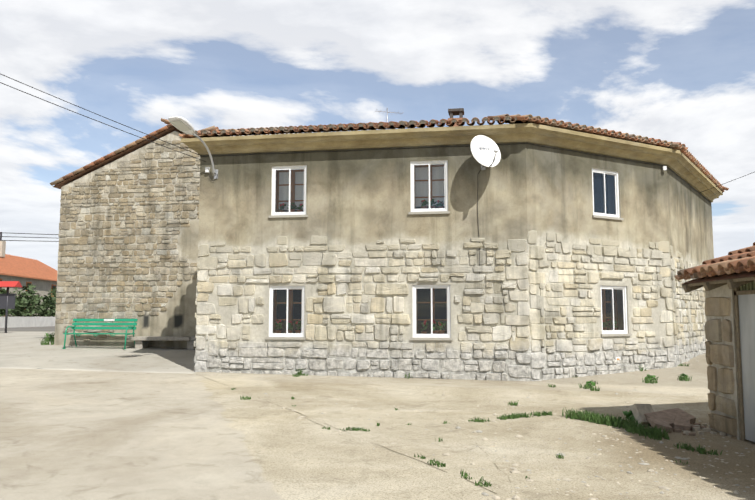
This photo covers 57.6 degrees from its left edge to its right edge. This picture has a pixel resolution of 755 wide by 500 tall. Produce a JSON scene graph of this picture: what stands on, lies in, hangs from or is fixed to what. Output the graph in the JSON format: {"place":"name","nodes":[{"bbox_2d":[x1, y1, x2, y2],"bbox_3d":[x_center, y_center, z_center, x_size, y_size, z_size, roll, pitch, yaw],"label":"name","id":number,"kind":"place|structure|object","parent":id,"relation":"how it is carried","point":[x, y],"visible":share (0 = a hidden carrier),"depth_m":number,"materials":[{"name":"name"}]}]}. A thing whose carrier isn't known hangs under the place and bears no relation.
{"place":"outdoors","nodes":[
{"label":"outdoors","id":0,"kind":"place"},
{"bbox_2d":[0,326,754,499],"bbox_3d":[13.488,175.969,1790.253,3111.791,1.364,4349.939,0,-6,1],"label":"ground","id":1,"kind":"structure","parent":0,"point":[155,423],"depth_m":8.40,"materials":[{"name":"beige concrete"}]},
{"bbox_2d":[0,281,21,332],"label":"info post","id":2,"kind":"object","parent":1,"relation":"on","point":[7,301],"visible":0.81,"depth_m":31.47,"materials":[{"name":"red"}]},
{"bbox_2d":[0,317,54,327],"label":"garden wall","id":3,"kind":"structure","parent":1,"relation":"on","point":[12,322],"depth_m":49.98,"materials":[{"name":"white paint"}]},
{"bbox_2d":[0,233,56,316],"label":"house","id":4,"kind":"structure","parent":1,"relation":"on","point":[25,271],"depth_m":59.75,"materials":[{"name":"orange"}]},
{"bbox_2d":[0,284,56,316],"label":"shrubs","id":5,"kind":"object","parent":1,"relation":"on","point":[23,302],"visible":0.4,"depth_m":54.77,"materials":[{"name":"green plant"}]},
{"bbox_2d":[62,319,137,348],"bbox_3d":[-8.292,2.506,20.563,2.100,0.890,0.710,-1,-6,9],"label":"park bench","id":6,"kind":"object","parent":1,"relation":"on","point":[131,326],"visible":0.92,"depth_m":20.69,"materials":[{"name":"green wood"}]},
{"bbox_2d":[54,131,199,347],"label":"gable building walls","id":7,"kind":"structure","parent":1,"relation":"on","point":[177,317],"depth_m":21.20,"materials":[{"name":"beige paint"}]},
{"bbox_2d":[53,127,182,188],"bbox_3d":[-5.571,-2.424,26.702,7.900,1.769,11.000,-1,-6,9],"label":"roof edge","id":8,"kind":"object","parent":7,"relation":"on","point":[109,160],"visible":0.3,"depth_m":21.76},
{"bbox_2d":[50,118,175,185],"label":"gable roof tiles","id":9,"kind":"object","parent":8,"relation":"on","point":[112,154],"visible":0.15,"depth_m":21.58,"materials":[{"name":"brown tile"}]},
{"bbox_2d":[127,336,195,349],"bbox_3d":[-5.492,2.772,20.400,3.930,0.380,0.540,-1,-6,9],"label":"stone bench","id":10,"kind":"object","parent":1,"relation":"on","point":[141,342],"visible":0.5,"depth_m":20.34,"materials":[{"name":"grey stone"}]},
{"bbox_2d":[37,368,510,493],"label":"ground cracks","id":11,"kind":"object","parent":1,"relation":"on","point":[370,431],"visible":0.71,"depth_m":8.91,"materials":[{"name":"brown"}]},
{"bbox_2d":[40,332,723,486],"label":"weedy grass","id":12,"kind":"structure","parent":1,"relation":"on","point":[630,426],"depth_m":9.37,"materials":[{"name":"green plant"}]},
{"bbox_2d":[68,345,754,499],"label":"ground pebbles","id":13,"kind":"object","parent":1,"relation":"on","point":[515,471],"visible":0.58,"depth_m":7.36,"materials":[{"name":"gravel"}]},
{"bbox_2d":[195,142,713,380],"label":"building walls","id":14,"kind":"structure","parent":1,"relation":"on","point":[357,201],"depth_m":15.59,"materials":[{"name":"beige paint"}]},
{"bbox_2d":[168,116,217,180],"bbox_3d":[-4.154,-2.257,15.484,0.418,1.132,1.637,-2,-6,17],"label":"street light","id":15,"kind":"object","parent":14,"relation":"attached to","point":[182,124],"visible":1,"depth_m":15.14,"materials":[{"name":"grey metal"}]},
{"bbox_2d":[266,286,305,339],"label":"window","id":16,"kind":"structure","parent":14,"relation":"attached to","point":[286,312],"depth_m":15.73,"materials":[{"name":"white plastic"}]},
{"bbox_2d":[269,165,307,217],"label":"window","id":17,"kind":"structure","parent":14,"relation":"attached to","point":[289,186],"depth_m":16.11,"materials":[{"name":"white plastic"}]},
{"bbox_2d":[0,74,753,241],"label":"cables","id":18,"kind":"object","parent":14,"relation":"attached to","point":[664,168],"visible":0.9,"depth_m":15.64,"materials":[{"name":"black plastic"}]},
{"bbox_2d":[408,160,449,214],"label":"window","id":19,"kind":"structure","parent":14,"relation":"attached to","point":[429,187],"depth_m":15.56,"materials":[{"name":"white plastic"}]},
{"bbox_2d":[410,285,452,339],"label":"window","id":20,"kind":"structure","parent":14,"relation":"attached to","point":[431,308],"depth_m":15.28,"materials":[{"name":"white plastic"}]},
{"bbox_2d":[194,230,706,380],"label":"building stones","id":21,"kind":"object","parent":14,"relation":"attached to","point":[535,329],"visible":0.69,"depth_m":15.35,"materials":[{"name":"beige stone"}]},
{"bbox_2d":[181,123,722,201],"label":"eaves","id":22,"kind":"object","parent":14,"relation":"attached to","point":[683,166],"depth_m":15.66,"materials":[{"name":"beige paint"}]},
{"bbox_2d":[470,135,500,273],"bbox_3d":[2.363,-0.997,14.642,0.664,3.068,0.820,-2,-6,23],"label":"satellite dish","id":23,"kind":"object","parent":14,"relation":"attached to","point":[491,157],"visible":1,"depth_m":14.82,"materials":[{"name":"grey metal"}]},
{"bbox_2d":[592,168,623,219],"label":"facet window","id":24,"kind":"structure","parent":14,"relation":"attached to","point":[605,187],"depth_m":16.50,"materials":[{"name":"white plastic"}]},
{"bbox_2d":[600,285,631,336],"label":"facet window","id":25,"kind":"structure","parent":14,"relation":"attached to","point":[614,310],"depth_m":16.26,"materials":[{"name":"white plastic"}]},
{"bbox_2d":[291,363,688,478],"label":"weeds","id":26,"kind":"object","parent":1,"relation":"on","point":[559,455],"visible":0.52,"depth_m":11.51,"materials":[{"name":"green plant"}]},
{"bbox_2d":[630,404,726,435],"bbox_3d":[4.111,2.240,9.168,1.327,0.328,1.210,-4,-7,35],"label":"rubble heap","id":27,"kind":"object","parent":1,"relation":"on","point":[678,420],"visible":0.75,"depth_m":9.24,"materials":[{"name":"stone"}]},
{"bbox_2d":[705,284,740,439],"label":"shed walls","id":28,"kind":"structure","parent":1,"relation":"on","point":[724,291],"depth_m":8.64,"materials":[{"name":"brown stone"}]},
{"bbox_2d":[681,270,754,292],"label":"roof eaves","id":29,"kind":"object","parent":28,"relation":"on","point":[731,281],"visible":0.83,"depth_m":8.54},
{"bbox_2d":[675,242,754,279],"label":"shed roof tiles","id":30,"kind":"object","parent":29,"relation":"on","point":[740,260],"visible":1,"depth_m":8.61,"materials":[{"name":"brown tile"}]},
{"bbox_2d":[704,297,736,438],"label":"shed stones","id":31,"kind":"object","parent":28,"relation":"attached to","point":[717,330],"visible":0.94,"depth_m":8.83,"materials":[{"name":"brown stone"}]},
{"bbox_2d":[733,281,754,441],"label":"shed door","id":32,"kind":"structure","parent":28,"relation":"in","point":[744,303],"depth_m":8.33,"materials":[{"name":"grey metal"}]},
{"bbox_2d":[0,0,754,270],"label":"sky","id":33,"kind":"structure","parent":0,"point":[683,71],"materials":[{"name":"blue"}]},
{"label":"roof base","id":34,"kind":"object","parent":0,"visible":0},
{"bbox_2d":[378,108,401,122],"bbox_3d":[0.329,-3.618,19.869,0.808,1.000,0.440,2,-6,-16],"label":"tv antenna","id":35,"kind":"object","parent":34,"relation":"attached to","point":[387,113],"visible":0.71,"depth_m":19.87,"materials":[{"name":"silver metal"}]},
{"bbox_2d":[184,115,683,146],"bbox_3d":[3.925,-2.350,19.915,18.624,0.074,8.897,3,-6,-25],"label":"roof mortar","id":36,"kind":"object","parent":34,"relation":"on","point":[400,123],"visible":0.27,"depth_m":15.37,"materials":[{"name":"concrete"}]},
{"bbox_2d":[179,114,728,190],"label":"roof tiles","id":37,"kind":"object","parent":34,"relation":"on","point":[556,124],"visible":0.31,"depth_m":15.80,"materials":[{"name":"brown tile"}]},
{"bbox_2d":[448,108,463,125],"bbox_3d":[2.138,-3.312,18.594,0.440,0.945,0.440,-1,-6,9],"label":"chimney","id":38,"kind":"object","parent":34,"relation":"attached to","point":[455,112],"visible":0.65,"depth_m":18.44,"materials":[{"name":"brick"}]}
]}

